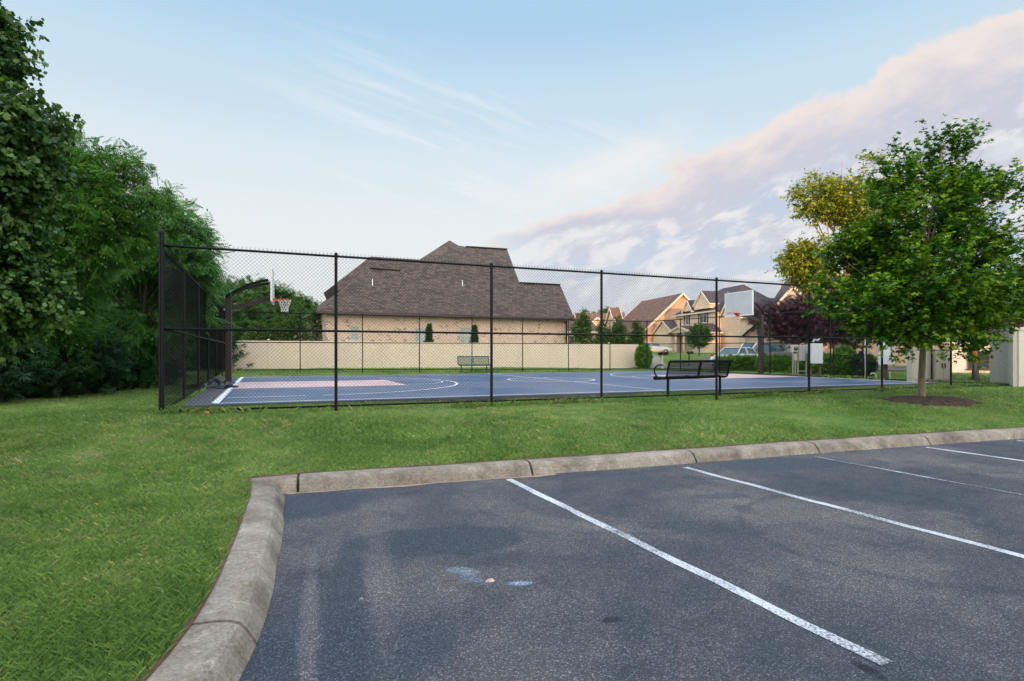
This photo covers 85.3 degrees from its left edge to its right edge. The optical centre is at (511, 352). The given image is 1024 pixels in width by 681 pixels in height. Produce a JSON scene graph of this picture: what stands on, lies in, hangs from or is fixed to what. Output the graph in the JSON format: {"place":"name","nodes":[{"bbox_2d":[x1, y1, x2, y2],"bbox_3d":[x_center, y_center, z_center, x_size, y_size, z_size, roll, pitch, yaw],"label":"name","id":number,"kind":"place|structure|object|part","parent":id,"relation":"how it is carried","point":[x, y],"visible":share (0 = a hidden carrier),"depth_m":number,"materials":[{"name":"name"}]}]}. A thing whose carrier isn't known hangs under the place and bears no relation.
{"place":"outdoors","nodes":[
{"label":"outdoors","id":0,"kind":"place"},
{"bbox_2d":[0,352,1023,680],"bbox_3d":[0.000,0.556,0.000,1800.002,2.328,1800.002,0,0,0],"label":"ground","id":1,"kind":"structure","parent":0,"point":[792,414],"depth_m":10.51,"materials":[{"name":"green plant"}]},
{"bbox_2d":[0,328,64,402],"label":"shrub","id":2,"kind":"object","parent":1,"relation":"on","point":[14,370],"visible":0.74,"depth_m":12.05,"materials":[{"name":"green plant"}]},
{"bbox_2d":[0,0,90,365],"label":"tulip tree","id":3,"kind":"object","parent":1,"relation":"on","point":[34,149],"visible":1,"depth_m":7.55,"materials":[{"name":"green plant"}]},
{"bbox_2d":[4,329,104,399],"bbox_3d":[-11.778,0.469,13.545,3.060,2.180,2.567,0,0,0],"label":"shrub","id":4,"kind":"object","parent":1,"relation":"on","point":[72,370],"visible":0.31,"depth_m":13.51,"materials":[{"name":"green plant"}]},
{"bbox_2d":[44,327,136,395],"bbox_3d":[-11.651,0.414,14.922,2.980,2.268,2.688,0,0,0],"label":"shrub","id":5,"kind":"object","parent":1,"relation":"on","point":[113,364],"visible":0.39,"depth_m":14.94,"materials":[{"name":"green plant"}]},
{"bbox_2d":[4,123,196,398],"bbox_3d":[-10.534,-2.321,13.427,5.586,6.961,3.321,0,0,0],"label":"walnut tree","id":6,"kind":"object","parent":1,"relation":"on","point":[95,224],"visible":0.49,"depth_m":13.28,"materials":[{"name":"green plant"}]},
{"bbox_2d":[90,330,168,391],"bbox_3d":[-11.740,0.449,16.595,2.745,2.300,2.518,0,0,0],"label":"shrub","id":7,"kind":"object","parent":1,"relation":"on","point":[144,365],"visible":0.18,"depth_m":16.41,"materials":[{"name":"green plant"}]},
{"bbox_2d":[6,272,254,395],"bbox_3d":[-19.443,-2.836,21.654,13.457,10.977,28.043,0,0,-15],"label":"woods foliage","id":8,"kind":"object","parent":1,"relation":"on","point":[235,350],"visible":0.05,"depth_m":32.98,"materials":[{"name":"green plant"}]},
{"bbox_2d":[62,188,234,387],"bbox_3d":[-11.504,-1.833,17.088,5.886,6.039,3.890,0,0,0],"label":"sumac tree","id":9,"kind":"object","parent":1,"relation":"on","point":[138,318],"visible":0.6,"depth_m":16.79,"materials":[{"name":"green plant"}]},
{"bbox_2d":[164,249,224,406],"bbox_3d":[-10.223,-0.441,18.780,0.070,3.343,19.173,0,0,-24],"label":"chain link fence","id":10,"kind":"object","parent":1,"relation":"on","point":[210,345],"visible":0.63,"depth_m":13.92,"materials":[{"name":"black metal"}]},
{"bbox_2d":[203,276,237,342],"bbox_3d":[-20.292,-1.650,32.863,7.665,7.194,5.124,0,0,0],"label":"elm tree","id":11,"kind":"object","parent":1,"relation":"on","point":[223,315],"visible":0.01,"depth_m":34.10,"materials":[{"name":"green plant"}]},
{"bbox_2d":[209,281,246,339],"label":"tall tree","id":12,"kind":"object","parent":1,"relation":"on","point":[234,302],"visible":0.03,"depth_m":44.25,"materials":[{"name":"green plant"}]},
{"bbox_2d":[218,275,288,340],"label":"tall tree","id":13,"kind":"object","parent":1,"relation":"on","point":[259,307],"visible":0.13,"depth_m":51.19,"materials":[{"name":"green plant"}]},
{"bbox_2d":[239,317,279,340],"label":"sapling","id":14,"kind":"object","parent":1,"relation":"on","point":[257,327],"visible":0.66,"depth_m":41.18,"materials":[{"name":"green plant"}]},
{"bbox_2d":[229,273,305,340],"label":"tall tree","id":15,"kind":"object","parent":1,"relation":"on","point":[276,305],"visible":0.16,"depth_m":59.21,"materials":[{"name":"green plant"}]},
{"bbox_2d":[264,310,299,340],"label":"sapling","id":16,"kind":"object","parent":1,"relation":"on","point":[282,327],"visible":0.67,"depth_m":41.73,"materials":[{"name":"green plant"}]},
{"bbox_2d":[281,302,315,340],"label":"sapling","id":17,"kind":"object","parent":1,"relation":"on","point":[298,321],"visible":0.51,"depth_m":42.38,"materials":[{"name":"green plant"}]},
{"bbox_2d":[280,288,321,322],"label":"tall tree","id":18,"kind":"object","parent":1,"relation":"on","point":[307,301],"visible":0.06,"depth_m":65.33,"materials":[{"name":"green plant"}]},
{"bbox_2d":[303,306,321,340],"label":"sapling","id":19,"kind":"object","parent":1,"relation":"on","point":[311,324],"visible":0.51,"depth_m":40.73,"materials":[{"name":"green plant"}]},
{"bbox_2d":[424,323,433,341],"bbox_3d":[-5.930,-0.520,39.989,1.182,3.327,1.242,0,0,0],"label":"arborvitae","id":20,"kind":"object","parent":1,"relation":"on","point":[427,339],"visible":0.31,"depth_m":39.85,"materials":[{"name":"green plant"}]},
{"bbox_2d":[232,339,638,368],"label":"vinyl wall","id":21,"kind":"structure","parent":1,"relation":"on","point":[400,362],"depth_m":38.65,"materials":[{"name":"beige plastic"}]},
{"bbox_2d":[303,240,574,342],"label":"brick house","id":22,"kind":"structure","parent":1,"relation":"on","point":[450,251],"depth_m":44.75,"materials":[{"name":"brown"}]},
{"bbox_2d":[350,326,360,341],"bbox_3d":[-11.270,-1.361,39.885,0.808,1.142,0.100,0,0,-27],"label":"window","id":23,"kind":"structure","parent":22,"relation":"in","point":[356,336],"depth_m":39.93,"materials":[{"name":"grey glass"}]},
{"bbox_2d":[414,328,425,341],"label":"window","id":24,"kind":"structure","parent":22,"relation":"in","point":[421,329],"depth_m":42.07,"materials":[{"name":"grey glass"}]},
{"bbox_2d":[459,327,471,342],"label":"window","id":25,"kind":"structure","parent":22,"relation":"in","point":[465,340],"depth_m":43.70,"materials":[{"name":"grey glass"}]},
{"bbox_2d":[232,310,647,372],"bbox_3d":[-2.784,-0.442,31.299,23.940,3.331,0.083,0,0,-19],"label":"chain link fence","id":26,"kind":"object","parent":1,"relation":"on","point":[430,316],"visible":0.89,"depth_m":30.62,"materials":[{"name":"black metal"}]},
{"bbox_2d":[457,356,489,372],"bbox_3d":[-2.077,0.686,30.553,1.804,1.015,0.682,0,0,-17],"label":"park bench","id":27,"kind":"object","parent":1,"relation":"on","point":[464,363],"visible":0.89,"depth_m":30.64,"materials":[{"name":"green metal"}]},
{"bbox_2d":[469,324,478,342],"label":"arborvitae","id":28,"kind":"object","parent":1,"relation":"on","point":[474,327],"visible":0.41,"depth_m":41.35,"materials":[{"name":"green plant"}]},
{"bbox_2d":[177,377,938,407],"bbox_3d":[1.349,1.205,22.622,24.869,0.190,14.648,0,0,-21],"label":"court apron","id":29,"kind":"object","parent":1,"relation":"on","point":[201,398],"visible":0.14,"depth_m":14.16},
{"bbox_2d":[181,380,238,388],"bbox_3d":[-9.374,0.971,17.240,1.621,0.268,0.715,0,0,-29],"label":"tarp","id":30,"kind":"object","parent":29,"relation":"on","point":[211,384],"visible":0.52,"depth_m":17.12,"materials":[{"name":"grey plastic"}]},
{"bbox_2d":[213,377,232,385],"bbox_3d":[-9.176,0.919,17.489,0.812,0.372,0.712,0,0,-11],"label":"tarp bundle","id":31,"kind":"object","parent":29,"relation":"on","point":[221,381],"visible":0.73,"depth_m":17.33,"materials":[{"name":"grey plastic"}]},
{"bbox_2d":[223,266,290,383],"bbox_3d":[-9.213,-0.905,20.267,2.212,4.210,1.727,0,0,3],"label":"basketball hoop","id":32,"kind":"object","parent":29,"relation":"on","point":[228,334],"visible":0.77,"depth_m":19.66,"materials":[{"name":"brown metal"}]},
{"bbox_2d":[210,371,927,404],"bbox_3d":[1.622,1.150,22.689,24.145,0.100,14.550,0,0,-21],"label":"basketball court","id":33,"kind":"object","parent":29,"relation":"on","point":[521,388],"visible":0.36,"depth_m":18.68,"materials":[{"name":"blue paint"}]},
{"bbox_2d":[233,380,403,388],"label":"court lane","id":34,"kind":"structure","parent":33,"relation":"attached to","point":[242,385],"depth_m":19.18,"materials":[{"name":"paint"}]},
{"bbox_2d":[212,371,928,402],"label":"court lines","id":35,"kind":"object","parent":33,"relation":"on","point":[224,394],"visible":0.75,"depth_m":16.49,"materials":[{"name":"white paint"}]},
{"bbox_2d":[647,374,792,378],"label":"court lane","id":36,"kind":"structure","parent":33,"relation":"attached to","point":[739,376],"depth_m":25.64,"materials":[{"name":"paint"}]},
{"bbox_2d":[725,290,767,374],"bbox_3d":[11.697,-0.905,27.462,2.212,4.210,1.727,0,0,3],"label":"basketball hoop","id":37,"kind":"object","parent":33,"relation":"on","point":[741,301],"visible":0.84,"depth_m":27.78,"materials":[{"name":"white metal"}]},
{"bbox_2d":[181,384,934,407],"bbox_3d":[4.372,1.141,15.841,24.192,0.056,0.198,0,0,-21],"label":"bare soil strip","id":38,"kind":"object","parent":1,"relation":"on","point":[529,397],"visible":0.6,"depth_m":14.12,"materials":[{"name":"brown soil"}]},
{"bbox_2d":[137,426,1023,680],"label":"soil edge","id":39,"kind":"object","parent":1,"relation":"on","point":[160,661],"visible":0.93,"depth_m":6.70,"materials":[{"name":"brown soil"}]},
{"bbox_2d":[567,318,598,342],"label":"brick house","id":40,"kind":"structure","parent":1,"relation":"on","point":[594,331],"depth_m":86.14,"materials":[{"name":"beige brick"}]},
{"bbox_2d":[158,230,1011,413],"bbox_3d":[5.544,-0.444,14.673,25.565,3.523,0.105,0,0,-22],"label":"chain link fence","id":41,"kind":"object","parent":1,"relation":"on","point":[162,245],"visible":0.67,"depth_m":12.26,"materials":[{"name":"black plastic"}]},
{"bbox_2d":[570,307,599,342],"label":"holly tree","id":42,"kind":"object","parent":1,"relation":"on","point":[583,330],"visible":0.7,"depth_m":46.70,"materials":[{"name":"green plant"}]},
{"bbox_2d":[573,313,625,318],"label":"brick house","id":43,"kind":"structure","parent":1,"relation":"on","point":[597,315],"depth_m":130.27,"materials":[{"name":"red"}]},
{"bbox_2d":[591,317,608,330],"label":"brick house","id":44,"kind":"structure","parent":1,"relation":"on","point":[597,318],"depth_m":96.84,"materials":[{"name":"beige"}]},
{"bbox_2d":[593,319,611,342],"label":"holly tree","id":45,"kind":"object","parent":1,"relation":"on","point":[607,331],"visible":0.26,"depth_m":47.74,"materials":[{"name":"green plant"}]},
{"bbox_2d":[588,306,623,312],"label":"tall tree","id":46,"kind":"object","parent":1,"relation":"on","point":[603,310],"visible":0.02,"depth_m":149.98,"materials":[{"name":"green plant"}]},
{"bbox_2d":[607,314,628,343],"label":"holly tree","id":47,"kind":"object","parent":1,"relation":"on","point":[615,341],"visible":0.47,"depth_m":47.72,"materials":[{"name":"green plant"}]},
{"bbox_2d":[239,439,1023,680],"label":"parking lot","id":48,"kind":"structure","parent":1,"relation":"on","point":[566,595],"depth_m":3.99,"materials":[{"name":"grey asphalt"}]},
{"bbox_2d":[286,474,556,493],"bbox_3d":[-0.990,1.596,6.769,3.324,0.001,0.110,0,0,-18],"label":"gutter silt","id":49,"kind":"object","parent":48,"relation":"on","point":[427,483],"visible":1,"depth_m":6.74,"materials":[{"name":"soil"}]},
{"bbox_2d":[146,427,1023,680],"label":"kerb","id":50,"kind":"structure","parent":48,"relation":"on","point":[219,639],"depth_m":5.95,"materials":[{"name":"concrete"}]},
{"bbox_2d":[506,479,891,665],"bbox_3d":[0.936,1.596,4.943,0.108,0.001,4.620,0,0,-25],"label":"parking stripe","id":51,"kind":"object","parent":48,"relation":"on","point":[861,651],"visible":1,"depth_m":3.75,"materials":[{"name":"paint"}]},
{"bbox_2d":[683,467,1023,557],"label":"parking stripe","id":52,"kind":"object","parent":48,"relation":"on","point":[917,528],"visible":1,"depth_m":5.39,"materials":[{"name":"paint"}]},
{"bbox_2d":[813,456,1023,495],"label":"parking stripe","id":53,"kind":"object","parent":48,"relation":"on","point":[924,476],"visible":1,"depth_m":7.17,"materials":[{"name":"paint"}]},
{"bbox_2d":[926,447,1023,460],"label":"parking stripe","id":54,"kind":"object","parent":48,"relation":"on","point":[976,454],"visible":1,"depth_m":8.72,"materials":[{"name":"paint"}]},
{"bbox_2d":[623,319,651,357],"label":"holly tree","id":55,"kind":"object","parent":1,"relation":"on","point":[635,337],"visible":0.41,"depth_m":46.75,"materials":[{"name":"green plant"}]},
{"bbox_2d":[633,342,653,368],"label":"bush","id":56,"kind":"object","parent":1,"relation":"on","point":[641,355],"visible":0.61,"depth_m":41.59,"materials":[{"name":"green plant"}]},
{"bbox_2d":[605,293,689,342],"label":"orange brick house","id":57,"kind":"structure","parent":1,"relation":"on","point":[637,310],"depth_m":89.08,"materials":[{"name":"red"}]},
{"bbox_2d":[660,352,667,367],"bbox_3d":[10.541,0.579,38.536,0.550,1.320,0.194,0,0,-20],"label":"mailbox","id":58,"kind":"object","parent":1,"relation":"on","point":[664,353],"visible":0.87,"depth_m":38.46,"materials":[{"name":"black plastic"}]},
{"bbox_2d":[653,360,732,396],"bbox_3d":[4.914,0.755,15.018,2.332,1.135,0.682,0,0,-29],"label":"park bench","id":59,"kind":"object","parent":1,"relation":"on","point":[709,375],"visible":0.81,"depth_m":14.79,"materials":[{"name":"black metal"}]},
{"bbox_2d":[685,323,713,355],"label":"street tree","id":60,"kind":"object","parent":1,"relation":"on","point":[699,333],"visible":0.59,"depth_m":59.55,"materials":[{"name":"green plant"}]},
{"bbox_2d":[652,284,773,352],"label":"cream house","id":61,"kind":"structure","parent":1,"relation":"on","point":[712,309],"depth_m":74.72,"materials":[{"name":"beige brick"}]},
{"bbox_2d":[684,315,689,324],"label":"window","id":62,"kind":"structure","parent":61,"relation":"in","point":[686,316],"depth_m":78.99,"materials":[{"name":"grey glass"}]},
{"bbox_2d":[698,312,707,322],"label":"window","id":63,"kind":"structure","parent":61,"relation":"in","point":[699,315],"depth_m":74.95,"materials":[{"name":"grey glass"}]},
{"bbox_2d":[711,353,757,370],"bbox_3d":[14.079,0.730,34.498,3.477,1.532,1.478,0,0,0],"label":"hedge","id":64,"kind":"object","parent":1,"relation":"on","point":[743,360],"visible":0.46,"depth_m":34.15,"materials":[{"name":"green plant"}]},
{"bbox_2d":[754,353,791,371],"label":"hedge","id":65,"kind":"object","parent":1,"relation":"on","point":[778,362],"visible":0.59,"depth_m":32.17,"materials":[{"name":"green plant"}]},
{"bbox_2d":[742,290,835,353],"bbox_3d":[17.022,-1.327,32.934,6.546,5.006,3.753,0,0,0],"label":"plum tree","id":66,"kind":"object","parent":1,"relation":"on","point":[792,308],"visible":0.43,"depth_m":32.41,"materials":[{"name":"purple plant"}]},
{"bbox_2d":[790,345,807,374],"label":"utility boxes","id":67,"kind":"object","parent":1,"relation":"on","point":[805,350],"visible":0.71,"depth_m":26.51,"materials":[{"name":"grey metal"}]},
{"bbox_2d":[787,355,821,373],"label":"bush","id":68,"kind":"object","parent":1,"relation":"on","point":[801,363],"visible":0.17,"depth_m":29.24,"materials":[{"name":"green plant"}]},
{"bbox_2d":[810,338,822,376],"bbox_3d":[14.339,0.258,26.234,0.577,1.970,0.190,0,0,-6],"label":"utility box","id":69,"kind":"object","parent":1,"relation":"on","point":[818,345],"visible":0.62,"depth_m":26.15,"materials":[{"name":"white metal"}]},
{"bbox_2d":[807,352,842,374],"bbox_3d":[16.060,0.718,28.471,1.827,1.626,1.809,0,0,0],"label":"bush","id":70,"kind":"object","parent":1,"relation":"on","point":[823,366],"visible":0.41,"depth_m":28.08,"materials":[{"name":"green plant"}]},
{"bbox_2d":[647,310,1007,383],"bbox_3d":[12.948,-0.369,27.243,0.072,3.348,17.930,0,0,-29],"label":"chain link fence","id":71,"kind":"object","parent":1,"relation":"on","point":[770,331],"visible":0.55,"depth_m":27.33,"materials":[{"name":"black metal"}]},
{"bbox_2d":[833,327,863,377],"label":"gate","id":72,"kind":"structure","parent":71,"relation":"attached to","point":[862,355],"depth_m":24.14,"materials":[{"name":"black metal"}]},
{"bbox_2d":[828,343,857,375],"bbox_3d":[16.686,0.460,27.988,1.576,1.924,1.708,0,0,0],"label":"bush","id":73,"kind":"object","parent":1,"relation":"on","point":[846,368],"visible":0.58,"depth_m":27.67,"materials":[{"name":"green plant"}]},
{"bbox_2d":[738,309,948,365],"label":"brick house","id":74,"kind":"structure","parent":1,"relation":"on","point":[828,349],"depth_m":44.85,"materials":[{"name":"brick"}]},
{"bbox_2d":[773,276,918,307],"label":"grey house","id":75,"kind":"structure","parent":1,"relation":"on","point":[791,291],"depth_m":65.96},
{"bbox_2d":[763,148,929,297],"bbox_3d":[22.760,-6.292,38.165,10.429,15.049,6.016,0,0,0],"label":"oak tree","id":76,"kind":"object","parent":1,"relation":"on","point":[831,201],"visible":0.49,"depth_m":37.33,"materials":[{"name":"yellow plant"}]},
{"bbox_2d":[815,290,903,372],"bbox_3d":[18.211,-1.302,29.012,5.100,4.992,3.209,0,0,0],"label":"plum tree","id":77,"kind":"object","parent":1,"relation":"on","point":[839,331],"visible":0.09,"depth_m":28.72,"materials":[{"name":"purple plant"}]},
{"bbox_2d":[849,350,879,376],"bbox_3d":[17.083,0.587,27.008,1.331,1.464,1.478,0,0,0],"label":"bush","id":78,"kind":"object","parent":1,"relation":"on","point":[854,363],"visible":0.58,"depth_m":26.73,"materials":[{"name":"green plant"}]},
{"bbox_2d":[864,339,868,376],"bbox_3d":[15.640,0.049,24.573,0.260,2.405,0.125,0,0,0],"label":"riser pipe","id":79,"kind":"object","parent":1,"relation":"on","point":[865,357],"visible":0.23,"depth_m":24.57,"materials":[{"name":"grey metal"}]},
{"bbox_2d":[878,342,894,380],"bbox_3d":[15.351,0.421,22.862,0.595,1.699,0.355,0,0,-6],"label":"utility box","id":80,"kind":"object","parent":1,"relation":"on","point":[886,356],"visible":0.41,"depth_m":22.73,"materials":[{"name":"white metal"}]},
{"bbox_2d":[801,114,1023,396],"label":"maple tree","id":81,"kind":"object","parent":1,"relation":"on","point":[975,296],"visible":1,"depth_m":13.56,"materials":[{"name":"green plant"}]},
{"bbox_2d":[907,349,930,381],"bbox_3d":[15.936,0.552,21.740,0.876,1.412,0.380,0,0,-5],"label":"utility cabinet","id":82,"kind":"object","parent":1,"relation":"on","point":[914,369],"visible":0.24,"depth_m":21.59,"materials":[{"name":"beige metal"}]},
{"bbox_3d":[15.755,0.497,21.557,0.368,1.083,0.048,0,0,-5],"label":"door","id":83,"kind":"part","parent":82,"relation":"part of","materials":[{"name":"grey metal"}]},
{"bbox_3d":[16.142,0.497,21.588,0.368,1.083,0.048,0,0,-5],"label":"door","id":84,"kind":"part","parent":82,"relation":"part of","materials":[{"name":"grey metal"}]},
{"bbox_2d":[878,395,983,406],"bbox_3d":[10.650,1.216,14.206,2.785,0.191,2.030,0,0,0],"label":"mulch bed","id":85,"kind":"object","parent":1,"relation":"on","point":[932,400],"visible":0.9,"depth_m":13.83,"materials":[{"name":"brown soil"}]},
{"bbox_2d":[932,349,949,380],"bbox_3d":[16.728,0.555,21.740,0.769,1.413,0.380,0,0,-5],"label":"utility cabinet","id":86,"kind":"object","parent":1,"relation":"on","point":[941,368],"visible":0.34,"depth_m":21.58,"materials":[{"name":"grey metal"}]},
{"bbox_3d":[16.572,0.500,21.558,0.314,1.083,0.048,0,0,-5],"label":"door","id":87,"kind":"part","parent":86,"relation":"part of","materials":[{"name":"grey metal"}]},
{"bbox_3d":[16.906,0.500,21.586,0.314,1.083,0.048,0,0,-5],"label":"door","id":88,"kind":"part","parent":86,"relation":"part of","materials":[{"name":"grey metal"}]},
{"bbox_2d":[949,342,989,372],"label":"white house","id":89,"kind":"structure","parent":1,"relation":"on","point":[960,370],"depth_m":32.53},
{"bbox_2d":[966,351,989,369],"bbox_3d":[26.965,0.465,32.122,1.140,1.075,0.100,0,0,38],"label":"window","id":90,"kind":"structure","parent":89,"relation":"in","point":[984,360],"depth_m":32.02,"materials":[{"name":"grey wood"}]},
{"bbox_2d":[949,310,1023,379],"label":"plum tree","id":91,"kind":"object","parent":1,"relation":"on","point":[1020,324],"visible":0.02,"depth_m":23.26,"materials":[{"name":"green plant"}]},
{"bbox_2d":[970,325,1004,380],"bbox_3d":[18.996,0.055,22.425,1.934,2.424,0.220,0,0,0],"label":"wrapped tree","id":92,"kind":"object","parent":1,"relation":"on","point":[976,373],"visible":0.15,"depth_m":22.35,"materials":[{"name":"brown plant"}]},
{"bbox_2d":[990,327,1023,386],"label":"enclosure wall","id":93,"kind":"structure","parent":1,"relation":"on","point":[1015,361],"depth_m":19.16,"materials":[{"name":"beige plastic"}]},
{"bbox_2d":[0,0,1023,314],"label":"sky","id":94,"kind":"structure","parent":0,"point":[659,137],"materials":[{"name":"blue"}]},
{"bbox_2d":[642,353,666,365],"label":"driveway","id":95,"kind":"structure","parent":0,"point":[657,360],"depth_m":53.92,"materials":[{"name":"concrete"}]},
{"bbox_2d":[648,342,671,354],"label":"parked car","id":96,"kind":"object","parent":95,"relation":"on","point":[667,349],"visible":0.33,"depth_m":65.28,"materials":[{"name":"silver metal"}]},
{"bbox_2d":[681,357,804,368],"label":"driveway","id":97,"kind":"structure","parent":0,"point":[702,363],"depth_m":44.48,"materials":[{"name":"concrete"}]},
{"bbox_2d":[710,347,757,363],"bbox_3d":[15.983,0.345,38.993,4.556,1.475,1.790,0,0,-36],"label":"parked car","id":98,"kind":"object","parent":97,"relation":"on","point":[739,349],"visible":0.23,"depth_m":38.26,"materials":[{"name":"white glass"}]},
{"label":"windows","id":99,"kind":"part","parent":98,"relation":"part of","materials":[{"name":"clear glass"}]},
{"bbox_2d":[741,342,757,349],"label":"parked car","id":100,"kind":"object","parent":97,"relation":"on","point":[748,343],"visible":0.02,"depth_m":45.65,"materials":[{"name":"white glass"}]},
{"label":"windows","id":101,"kind":"part","parent":100,"relation":"part of","materials":[{"name":"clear glass"}]},
{"bbox_2d":[755,343,807,359],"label":"parked car","id":102,"kind":"object","parent":97,"relation":"on","point":[776,350],"visible":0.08,"depth_m":42.03,"materials":[{"name":"black metal"}]},
{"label":"windows","id":103,"kind":"part","parent":102,"relation":"part of","materials":[{"name":"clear glass"}]},
{"bbox_2d":[650,365,905,369],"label":"street","id":104,"kind":"structure","parent":0,"point":[890,368],"depth_m":40.88,"materials":[{"name":"grey asphalt"}]}
]}

